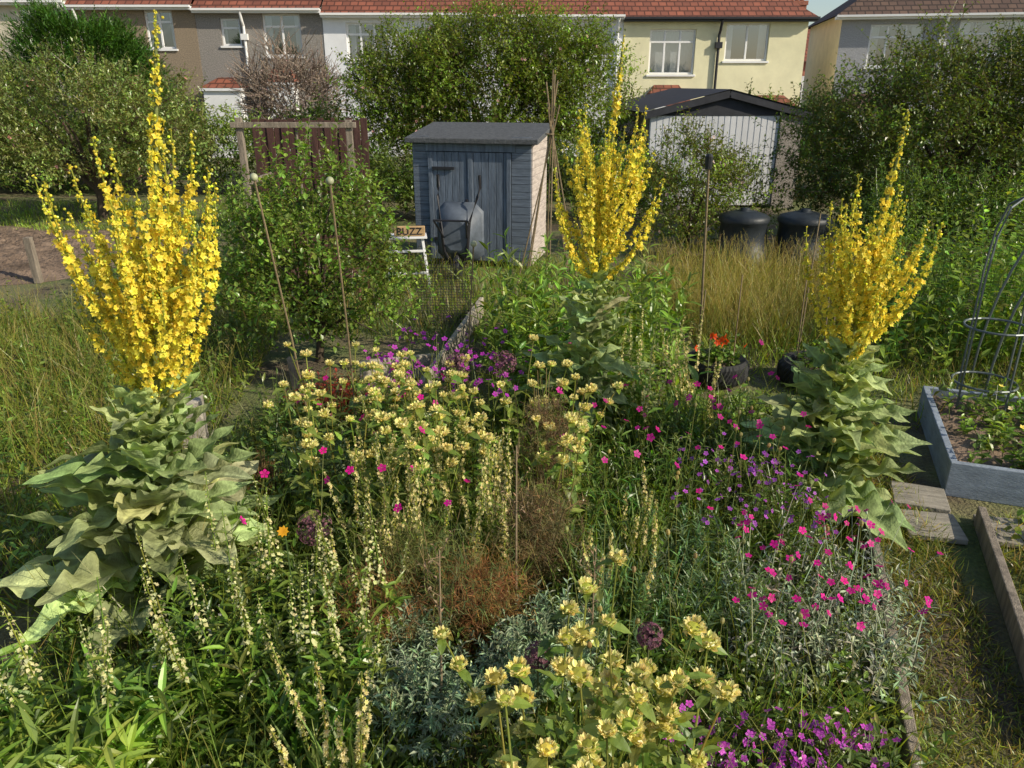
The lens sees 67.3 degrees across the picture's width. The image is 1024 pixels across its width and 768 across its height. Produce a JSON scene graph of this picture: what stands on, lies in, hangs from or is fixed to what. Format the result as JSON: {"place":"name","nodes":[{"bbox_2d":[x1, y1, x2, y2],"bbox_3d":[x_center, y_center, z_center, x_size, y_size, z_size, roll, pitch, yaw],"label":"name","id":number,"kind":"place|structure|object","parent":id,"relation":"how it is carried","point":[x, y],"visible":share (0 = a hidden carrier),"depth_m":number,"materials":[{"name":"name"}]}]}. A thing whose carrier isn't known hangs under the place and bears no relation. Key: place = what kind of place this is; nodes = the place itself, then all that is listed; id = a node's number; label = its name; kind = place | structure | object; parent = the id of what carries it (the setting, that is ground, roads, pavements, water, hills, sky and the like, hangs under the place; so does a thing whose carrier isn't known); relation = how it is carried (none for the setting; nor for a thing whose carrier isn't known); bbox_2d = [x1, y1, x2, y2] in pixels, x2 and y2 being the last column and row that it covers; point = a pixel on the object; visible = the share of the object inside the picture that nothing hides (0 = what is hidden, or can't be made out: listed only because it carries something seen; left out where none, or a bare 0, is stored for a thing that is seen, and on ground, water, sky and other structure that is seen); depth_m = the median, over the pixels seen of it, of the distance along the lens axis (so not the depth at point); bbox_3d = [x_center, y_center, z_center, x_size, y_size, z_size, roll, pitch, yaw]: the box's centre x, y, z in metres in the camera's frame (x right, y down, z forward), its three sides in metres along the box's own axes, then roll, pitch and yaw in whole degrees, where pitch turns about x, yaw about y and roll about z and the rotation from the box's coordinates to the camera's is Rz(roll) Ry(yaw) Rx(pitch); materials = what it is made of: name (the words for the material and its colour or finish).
{"place":"outdoors","nodes":[
{"label":"outdoors","id":0,"kind":"place"},
{"bbox_2d":[0,198,245,239],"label":"lawn grass","id":1,"kind":"structure","parent":0,"point":[45,226],"depth_m":15.66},
{"bbox_2d":[69,4,211,154],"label":"walls","id":2,"kind":"structure","parent":0,"point":[186,38],"depth_m":27.47,"materials":[{"name":"paint"}]},
{"bbox_2d":[62,5,191,9],"bbox_3d":[-13.402,-13.151,26.865,4.395,0.140,0.430,0,21,0],"label":"fascia gutter","id":3,"kind":"object","parent":2,"relation":"attached to","point":[137,7],"visible":0.86,"depth_m":26.77,"materials":[{"name":"plastic"}]},
{"bbox_2d":[64,0,193,4],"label":"roof tiles","id":4,"kind":"object","parent":2,"relation":"attached to","point":[128,2],"visible":0.25,"depth_m":26.85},
{"bbox_2d":[0,273,288,614],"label":"meadow grass","id":5,"kind":"structure","parent":0,"point":[29,371],"depth_m":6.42,"materials":[{"name":"plant"}]},
{"bbox_2d":[199,88,252,157],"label":"bay walls","id":6,"kind":"structure","parent":0,"point":[218,96],"depth_m":27.52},
{"bbox_2d":[194,3,328,155],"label":"walls","id":7,"kind":"structure","parent":0,"point":[215,57],"depth_m":27.47,"materials":[{"name":"paint"}]},
{"bbox_2d":[189,8,320,12],"bbox_3d":[-8.953,-13.065,26.920,4.495,0.140,0.430,0,21,0],"label":"fascia gutter","id":8,"kind":"object","parent":7,"relation":"attached to","point":[256,10],"visible":0.96,"depth_m":26.82,"materials":[{"name":"plastic"}]},
{"bbox_2d":[191,0,322,7],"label":"roof tiles","id":9,"kind":"object","parent":7,"relation":"attached to","point":[257,4],"visible":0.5,"depth_m":26.99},
{"bbox_2d":[223,16,301,54],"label":"curtains","id":10,"kind":"object","parent":7,"relation":"attached to","point":[232,36],"visible":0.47,"depth_m":27.88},
{"bbox_2d":[220,14,304,58],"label":"window frames","id":11,"kind":"structure","parent":7,"relation":"attached to","point":[225,45],"depth_m":27.37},
{"bbox_2d":[80,235,634,354],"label":"wild grass","id":12,"kind":"structure","parent":0,"point":[463,313],"depth_m":9.22,"materials":[{"name":"plant"}]},
{"bbox_2d":[322,18,477,155],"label":"walls","id":13,"kind":"structure","parent":0,"point":[334,32],"depth_m":27.41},
{"bbox_2d":[320,0,476,12],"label":"roof tiles","id":14,"kind":"object","parent":13,"relation":"attached to","point":[360,6],"visible":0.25,"depth_m":27.09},
{"bbox_2d":[0,153,1023,767],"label":"ground","id":15,"kind":"structure","parent":0,"point":[970,551],"depth_m":6.48,"materials":[{"name":"plant"}]},
{"bbox_2d":[0,577,147,766],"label":"yellow foxglove plant","id":16,"kind":"object","parent":15,"relation":"on","point":[106,673],"visible":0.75,"depth_m":2.90,"materials":[{"name":"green plant"}]},
{"bbox_2d":[1,102,172,185],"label":"grey boundary fence","id":17,"kind":"object","parent":15,"relation":"on","point":[142,181],"visible":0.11,"depth_m":20.42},
{"bbox_2d":[0,226,193,284],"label":"bare soil plot","id":18,"kind":"object","parent":15,"relation":"on","point":[14,262],"visible":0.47,"depth_m":11.68,"materials":[{"name":"soil"}]},
{"bbox_2d":[0,0,227,194],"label":"conifer tree","id":19,"kind":"object","parent":15,"relation":"on","point":[114,38],"visible":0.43,"depth_m":19.26,"materials":[{"name":"green plant"}]},
{"bbox_2d":[0,29,238,218],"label":"apple tree","id":20,"kind":"object","parent":15,"relation":"on","point":[16,130],"visible":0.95,"depth_m":14.07,"materials":[{"name":"green plant"}]},
{"bbox_2d":[0,619,259,767],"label":"lanceolate perennial","id":21,"kind":"object","parent":15,"relation":"on","point":[132,736],"visible":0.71,"depth_m":2.84,"materials":[{"name":"green plant"}]},
{"bbox_2d":[0,9,294,672],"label":"mullein plant","id":22,"kind":"object","parent":15,"relation":"on","point":[143,481],"visible":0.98,"depth_m":3.51,"materials":[{"name":"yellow plant"}]},
{"bbox_2d":[0,81,342,196],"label":"hedge","id":23,"kind":"object","parent":15,"relation":"on","point":[248,135],"visible":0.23,"depth_m":18.28,"materials":[{"name":"green plant"}]},
{"bbox_2d":[135,517,413,767],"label":"dark leafy perennial","id":24,"kind":"object","parent":15,"relation":"on","point":[235,659],"visible":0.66,"depth_m":3.01,"materials":[{"name":"green plant"}]},
{"bbox_2d":[136,472,420,765],"bbox_3d":[-0.921,0.930,3.220,1.120,1.040,0.985,0,21,0],"label":"yellow foxglove plant","id":25,"kind":"object","parent":15,"relation":"on","point":[189,678],"visible":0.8,"depth_m":3.05,"materials":[{"name":"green plant"}]},
{"bbox_2d":[219,19,352,145],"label":"dried blossom shrub","id":26,"kind":"object","parent":15,"relation":"on","point":[261,92],"visible":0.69,"depth_m":20.05,"materials":[{"name":"brown plant"}]},
{"bbox_2d":[229,117,358,246],"bbox_3d":[-3.225,-3.213,12.332,1.850,2.051,1.485,0,21,0],"label":"timber post frame","id":27,"kind":"object","parent":15,"relation":"on","point":[239,124],"visible":0.58,"depth_m":11.37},
{"bbox_2d":[206,164,398,289],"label":"bramble thicket","id":28,"kind":"object","parent":15,"relation":"on","point":[309,217],"visible":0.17,"depth_m":10.16,"materials":[{"name":"green plant"}]},
{"bbox_2d":[251,118,373,224],"bbox_3d":[-3.500,-3.680,13.644,2.000,1.970,0.100,0,21,0],"label":"brown wooden fence","id":29,"kind":"object","parent":15,"relation":"on","point":[270,140],"visible":0.45,"depth_m":13.42,"materials":[{"name":"brown wood"}]},
{"bbox_2d":[181,104,444,361],"bbox_3d":[-1.832,-1.248,6.950,2.440,2.403,1.735,5,22,12],"label":"apple tree","id":30,"kind":"object","parent":15,"relation":"on","point":[311,311],"visible":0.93,"depth_m":6.87,"materials":[{"name":"green plant"}]},
{"bbox_2d":[283,368,372,435],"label":"red leaved plant","id":31,"kind":"object","parent":15,"relation":"on","point":[347,390],"visible":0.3,"depth_m":5.93,"materials":[{"name":"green plant"}]},
{"bbox_2d":[251,641,418,767],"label":"sisyrinchium plant","id":32,"kind":"object","parent":15,"relation":"on","point":[358,759],"visible":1,"depth_m":2.65,"materials":[{"name":"yellow plant"}]},
{"bbox_2d":[215,359,470,579],"bbox_3d":[-1.123,0.465,4.920,1.691,0.575,2.327,0,21,0],"label":"sprawling perennial","id":33,"kind":"object","parent":15,"relation":"on","point":[269,417],"visible":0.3,"depth_m":4.54,"materials":[{"name":"green plant"}]},
{"bbox_2d":[217,365,469,611],"bbox_3d":[-0.853,0.507,4.299,1.290,0.940,2.236,0,21,0],"label":"magenta campion plant","id":34,"kind":"object","parent":15,"relation":"on","point":[382,470],"visible":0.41,"depth_m":3.83,"materials":[{"name":"green plant"}]},
{"bbox_2d":[296,394,545,615],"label":"sisyrinchium plant","id":35,"kind":"object","parent":15,"relation":"on","point":[414,498],"visible":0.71,"depth_m":3.98,"materials":[{"name":"green plant"}]},
{"bbox_2d":[359,297,483,402],"bbox_3d":[-0.871,-0.427,7.664,0.699,0.220,2.730,3,21,8],"label":"sleeper edging","id":36,"kind":"object","parent":15,"relation":"on","point":[426,359],"visible":0.45,"depth_m":6.97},
{"bbox_2d":[246,368,599,697],"bbox_3d":[-0.519,0.475,4.196,1.907,1.075,2.470,-13,25,-31],"label":"bronze fennel","id":37,"kind":"object","parent":15,"relation":"on","point":[475,595],"visible":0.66,"depth_m":3.62,"materials":[{"name":"plant"}]},
{"bbox_2d":[261,334,623,562],"bbox_3d":[-0.506,0.341,4.565,2.171,1.058,1.534,5,22,13],"label":"phlomis plant","id":38,"kind":"object","parent":15,"relation":"on","point":[410,419],"visible":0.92,"depth_m":4.26,"materials":[{"name":"yellow plant"}]},
{"bbox_2d":[414,259,473,325],"bbox_3d":[-0.735,-0.990,8.413,0.635,0.752,0.005,0,21,0],"label":"black wire netting","id":39,"kind":"object","parent":15,"relation":"on","point":[443,294],"visible":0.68,"depth_m":8.41,"materials":[{"name":"metal"}]},
{"bbox_2d":[363,315,530,468],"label":"purple geranium plant","id":40,"kind":"object","parent":15,"relation":"on","point":[477,382],"visible":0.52,"depth_m":5.51,"materials":[{"name":"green plant"}]},
{"bbox_2d":[432,174,483,277],"bbox_3d":[-0.756,-2.061,10.297,0.660,1.388,0.609,4,22,9],"label":"wheelbarrow","id":41,"kind":"object","parent":15,"relation":"on","point":[459,226],"visible":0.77,"depth_m":10.36,"materials":[{"name":"black metal"}]},
{"bbox_2d":[300,0,655,202],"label":"rose tree","id":42,"kind":"object","parent":15,"relation":"on","point":[439,63],"visible":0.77,"depth_m":16.78,"materials":[{"name":"green plant"}]},
{"bbox_2d":[0,378,957,767],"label":"undergrowth","id":43,"kind":"object","parent":15,"relation":"on","point":[724,726],"visible":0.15,"depth_m":3.32,"materials":[{"name":"green plant"}]},
{"bbox_2d":[269,429,616,767],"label":"silver artemisia","id":44,"kind":"object","parent":43,"relation":"on","point":[408,661],"visible":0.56,"depth_m":3.06,"materials":[{"name":"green plant"}]},
{"bbox_2d":[404,122,554,266],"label":"garden shed","id":45,"kind":"structure","parent":15,"relation":"on","point":[506,161],"depth_m":10.94,"materials":[{"name":"wood"}]},
{"bbox_2d":[425,143,514,261],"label":"double doors","id":46,"kind":"structure","parent":45,"relation":"in","point":[459,184],"depth_m":10.90,"materials":[{"name":"wood"}]},
{"bbox_2d":[296,350,662,737],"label":"allium seed heads","id":47,"kind":"object","parent":15,"relation":"on","point":[650,638],"visible":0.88,"depth_m":3.73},
{"bbox_2d":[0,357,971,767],"bbox_3d":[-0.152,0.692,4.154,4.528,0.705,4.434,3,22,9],"label":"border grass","id":48,"kind":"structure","parent":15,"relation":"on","point":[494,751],"depth_m":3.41,"materials":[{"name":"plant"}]},
{"bbox_2d":[319,116,701,218],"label":"hedge","id":49,"kind":"object","parent":15,"relation":"on","point":[398,181],"visible":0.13,"depth_m":14.67,"materials":[{"name":"green plant"}]},
{"bbox_2d":[416,434,615,752],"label":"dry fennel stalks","id":50,"kind":"object","parent":15,"relation":"on","point":[440,610],"visible":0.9,"depth_m":3.26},
{"bbox_2d":[515,70,579,311],"bbox_3d":[0.420,-2.167,8.814,0.790,2.653,0.792,9,23,21],"label":"bamboo cane wigwam","id":51,"kind":"object","parent":15,"relation":"on","point":[551,140],"visible":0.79,"depth_m":8.70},
{"bbox_2d":[456,226,702,395],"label":"tall campanula plant","id":52,"kind":"object","parent":15,"relation":"on","point":[510,320],"visible":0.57,"depth_m":6.69,"materials":[{"name":"green plant"}]},
{"bbox_2d":[433,548,741,767],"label":"phlomis plant","id":53,"kind":"object","parent":15,"relation":"on","point":[600,729],"visible":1,"depth_m":2.42,"materials":[{"name":"yellow plant"}]},
{"bbox_2d":[509,35,666,436],"bbox_3d":[0.522,-0.859,5.265,1.102,2.789,1.016,16,26,35],"label":"mullein plant","id":54,"kind":"object","parent":15,"relation":"on","point":[594,327],"visible":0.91,"depth_m":5.21,"materials":[{"name":"yellow plant"}]},
{"bbox_2d":[482,320,711,471],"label":"dock plant","id":55,"kind":"object","parent":15,"relation":"on","point":[643,376],"visible":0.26,"depth_m":5.53,"materials":[{"name":"green plant"}]},
{"bbox_2d":[550,460,691,635],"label":"sisyrinchium plant","id":56,"kind":"object","parent":15,"relation":"on","point":[654,542],"visible":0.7,"depth_m":3.86,"materials":[{"name":"green plant"}]},
{"bbox_2d":[599,307,730,469],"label":"sisyrinchium plant","id":57,"kind":"object","parent":15,"relation":"on","point":[668,361],"visible":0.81,"depth_m":5.37,"materials":[{"name":"green plant"}]},
{"bbox_2d":[565,497,792,673],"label":"euphorbia plant","id":58,"kind":"object","parent":15,"relation":"on","point":[607,589],"visible":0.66,"depth_m":3.62,"materials":[{"name":"green plant"}]},
{"bbox_2d":[543,338,817,562],"bbox_3d":[1.003,0.369,4.728,1.670,0.888,1.810,0,21,0],"label":"magenta campion plant","id":59,"kind":"object","parent":15,"relation":"on","point":[712,400],"visible":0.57,"depth_m":4.53,"materials":[{"name":"green plant"}]},
{"bbox_2d":[521,377,863,753],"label":"poppy seed pods","id":60,"kind":"object","parent":15,"relation":"on","point":[722,619],"visible":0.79,"depth_m":3.35,"materials":[{"name":"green plant"}]},
{"bbox_2d":[534,380,851,599],"bbox_3d":[1.033,0.542,4.629,1.844,0.638,1.957,0,21,0],"label":"dark border foliage","id":61,"kind":"object","parent":15,"relation":"on","point":[780,500],"visible":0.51,"depth_m":4.38,"materials":[{"name":"green plant"}]},
{"bbox_2d":[623,106,789,259],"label":"dog rose shrub","id":62,"kind":"object","parent":15,"relation":"on","point":[722,166],"visible":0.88,"depth_m":11.56,"materials":[{"name":"green plant"}]},
{"bbox_2d":[655,384,772,431],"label":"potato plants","id":63,"kind":"object","parent":15,"relation":"on","point":[735,394],"visible":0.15,"depth_m":6.02,"materials":[{"name":"green plant"}]},
{"bbox_2d":[682,329,748,387],"bbox_3d":[1.830,-0.251,6.802,0.581,0.478,0.720,0,21,0],"label":"tyre planter","id":64,"kind":"object","parent":15,"relation":"on","point":[728,371],"visible":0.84,"depth_m":6.74,"materials":[{"name":"rubber"}]},
{"bbox_2d":[648,388,799,528],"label":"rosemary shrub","id":65,"kind":"object","parent":15,"relation":"on","point":[679,417],"visible":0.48,"depth_m":4.80,"materials":[{"name":"green plant"}]},
{"bbox_2d":[712,207,769,270],"bbox_3d":[3.380,-2.159,11.285,0.798,0.845,0.798,0,21,0],"label":"compost bin","id":66,"kind":"object","parent":15,"relation":"on","point":[752,223],"visible":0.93,"depth_m":11.01,"materials":[{"name":"plastic"}]},
{"bbox_2d":[671,432,866,590],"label":"purple phlox plant","id":67,"kind":"object","parent":15,"relation":"on","point":[751,470],"visible":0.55,"depth_m":4.23,"materials":[{"name":"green plant"}]},
{"bbox_2d":[625,229,928,348],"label":"tall dry grass","id":68,"kind":"structure","parent":15,"relation":"on","point":[774,280],"depth_m":8.84,"materials":[{"name":"plant"}]},
{"bbox_2d":[661,700,900,767],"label":"pink dianthus plant","id":69,"kind":"object","parent":15,"relation":"on","point":[818,732],"visible":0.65,"depth_m":2.86,"materials":[{"name":"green plant"}]},
{"bbox_2d":[769,208,832,271],"bbox_3d":[4.220,-2.123,11.191,0.836,0.845,0.836,0,21,0],"label":"compost bin","id":70,"kind":"object","parent":15,"relation":"on","point":[795,223],"visible":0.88,"depth_m":10.91,"materials":[{"name":"plastic"}]},
{"bbox_2d":[769,330,842,388],"bbox_3d":[2.714,-0.225,6.767,0.740,0.454,0.688,0,21,0],"label":"tyre planter","id":71,"kind":"object","parent":15,"relation":"on","point":[785,373],"visible":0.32,"depth_m":6.78,"materials":[{"name":"rubber"}]},
{"bbox_2d":[677,485,971,709],"bbox_3d":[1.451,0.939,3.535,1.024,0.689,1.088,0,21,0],"label":"rose campion plant","id":72,"kind":"object","parent":15,"relation":"on","point":[830,582],"visible":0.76,"depth_m":3.42,"materials":[{"name":"plant"}]},
{"bbox_2d":[720,109,944,550],"bbox_3d":[1.991,-0.318,4.505,1.040,2.440,1.345,-16,26,-35],"label":"mullein plant","id":73,"kind":"object","parent":15,"relation":"on","point":[839,385],"visible":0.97,"depth_m":4.49,"materials":[{"name":"green plant"}]},
{"bbox_2d":[744,77,1023,197],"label":"hedge","id":74,"kind":"object","parent":15,"relation":"on","point":[791,102],"visible":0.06,"depth_m":17.75,"materials":[{"name":"green plant"}]},
{"bbox_2d":[748,0,1023,242],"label":"hawthorn tree","id":75,"kind":"object","parent":15,"relation":"on","point":[953,116],"visible":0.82,"depth_m":11.82,"materials":[{"name":"green plant"}]},
{"bbox_2d":[836,1,1023,114],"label":"rambling rose","id":76,"kind":"object","parent":75,"relation":"attached to","point":[1005,85],"visible":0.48,"depth_m":11.61,"materials":[{"name":"green plant"}]},
{"bbox_2d":[861,517,922,767],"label":"timber edging board","id":77,"kind":"object","parent":15,"relation":"on","point":[909,725],"visible":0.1,"depth_m":3.22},
{"bbox_2d":[801,17,1023,156],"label":"walls","id":78,"kind":"structure","parent":15,"relation":"on","point":[829,39],"depth_m":27.84,"materials":[{"name":"paint"}]},
{"bbox_2d":[808,0,1023,28],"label":"roof tiles","id":79,"kind":"object","parent":78,"relation":"attached to","point":[854,7],"visible":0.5,"depth_m":26.87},
{"bbox_2d":[835,12,1023,19],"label":"fascia gutter","id":80,"kind":"object","parent":78,"relation":"attached to","point":[916,16],"visible":1,"depth_m":26.56,"materials":[{"name":"plastic"}]},
{"bbox_2d":[863,19,1023,68],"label":"window frames","id":81,"kind":"structure","parent":78,"relation":"attached to","point":[907,25],"depth_m":27.14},
{"bbox_2d":[867,22,1023,64],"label":"curtains","id":82,"kind":"object","parent":78,"relation":"attached to","point":[915,30],"visible":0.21,"depth_m":27.54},
{"bbox_2d":[890,481,950,513],"bbox_3d":[2.620,0.728,4.950,0.320,0.035,0.300,8,22,19],"label":"stepping board","id":83,"kind":"object","parent":15,"relation":"on","point":[935,499],"visible":0.77,"depth_m":4.91,"materials":[{"name":"grey wood"}]},
{"bbox_2d":[825,143,1023,267],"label":"hedge","id":84,"kind":"object","parent":15,"relation":"on","point":[920,195],"visible":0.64,"depth_m":10.73,"materials":[{"name":"green plant"}]},
{"bbox_2d":[828,411,1023,767],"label":"path grass","id":85,"kind":"structure","parent":15,"relation":"on","point":[952,570],"depth_m":3.67,"materials":[{"name":"plant"}]},
{"bbox_2d":[840,210,1023,383],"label":"leafy weeds","id":86,"kind":"object","parent":15,"relation":"on","point":[941,351],"visible":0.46,"depth_m":7.06,"materials":[{"name":"green plant"}]},
{"bbox_2d":[900,509,968,544],"bbox_3d":[2.520,0.855,4.624,0.320,0.035,0.300,5,22,12],"label":"stepping board","id":87,"kind":"object","parent":15,"relation":"on","point":[956,533],"visible":0.74,"depth_m":4.58,"materials":[{"name":"grey wood"}]},
{"bbox_2d":[869,192,1023,367],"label":"shrubby perennial","id":88,"kind":"object","parent":15,"relation":"on","point":[938,287],"visible":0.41,"depth_m":7.93,"materials":[{"name":"green plant"}]},
{"bbox_2d":[917,369,1023,506],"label":"raised bed","id":89,"kind":"object","parent":15,"relation":"on","point":[975,453],"visible":0.99,"depth_m":5.30,"materials":[{"name":"blue paint"}]},
{"bbox_2d":[951,196,1023,410],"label":"metal plant support","id":90,"kind":"object","parent":89,"relation":"on","point":[976,318],"visible":0.88,"depth_m":5.74,"materials":[{"name":"metal"}]},
{"bbox_2d":[931,166,1023,378],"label":"bean plants","id":91,"kind":"object","parent":15,"relation":"on","point":[1000,244],"visible":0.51,"depth_m":7.20,"materials":[{"name":"green plant"}]},
{"bbox_2d":[971,250,1023,389],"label":"garden hoop arch","id":92,"kind":"structure","parent":15,"relation":"on","point":[1008,323],"depth_m":6.32,"materials":[{"name":"metal"}]},
{"bbox_2d":[972,514,1023,548],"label":"stepping board","id":93,"kind":"object","parent":15,"relation":"on","point":[1002,537],"visible":0.54,"depth_m":4.54,"materials":[{"name":"grey wood"}]},
{"bbox_2d":[973,506,1023,679],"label":"timber edging board","id":94,"kind":"object","parent":15,"relation":"on","point":[1011,608],"visible":1,"depth_m":3.98,"materials":[{"name":"wood"}]},
{"bbox_2d":[478,20,623,155],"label":"walls","id":95,"kind":"structure","parent":0,"point":[615,29],"depth_m":27.73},
{"bbox_2d":[477,0,624,13],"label":"roof tiles","id":96,"kind":"object","parent":95,"relation":"attached to","point":[615,6],"visible":0.25,"depth_m":27.22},
{"bbox_2d":[614,88,812,207],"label":"garage","id":97,"kind":"structure","parent":0,"point":[731,109],"depth_m":16.23,"materials":[{"name":"white"}]},
{"bbox_2d":[645,116,779,204],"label":"door panels","id":98,"kind":"structure","parent":97,"relation":"in","point":[744,130],"depth_m":16.25,"materials":[{"name":"white metal"}]},
{"bbox_2d":[620,22,808,111],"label":"walls","id":99,"kind":"structure","parent":0,"point":[785,55],"depth_m":27.70,"materials":[{"name":"paint"}]},
{"bbox_2d":[649,25,766,71],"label":"curtains","id":100,"kind":"object","parent":99,"relation":"attached to","point":[735,42],"visible":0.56,"depth_m":27.89,"materials":[{"name":"fabric"}]},
{"bbox_2d":[646,23,769,76],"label":"window frames","id":101,"kind":"structure","parent":99,"relation":"attached to","point":[662,73],"depth_m":27.62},
{"bbox_2d":[623,0,816,15],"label":"roof tiles","id":102,"kind":"object","parent":99,"relation":"attached to","point":[711,8],"visible":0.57,"depth_m":27.20,"materials":[{"name":"tile"}]},
{"bbox_2d":[624,16,820,21],"bbox_3d":[7.355,-12.806,26.999,6.790,0.140,0.430,0,21,0],"label":"fascia gutter","id":103,"kind":"object","parent":99,"relation":"attached to","point":[719,18],"visible":1,"depth_m":26.80,"materials":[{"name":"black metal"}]},
{"bbox_2d":[674,291,1023,424],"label":"rough grass","id":104,"kind":"structure","parent":0,"point":[901,383],"depth_m":7.31,"materials":[{"name":"plant"}]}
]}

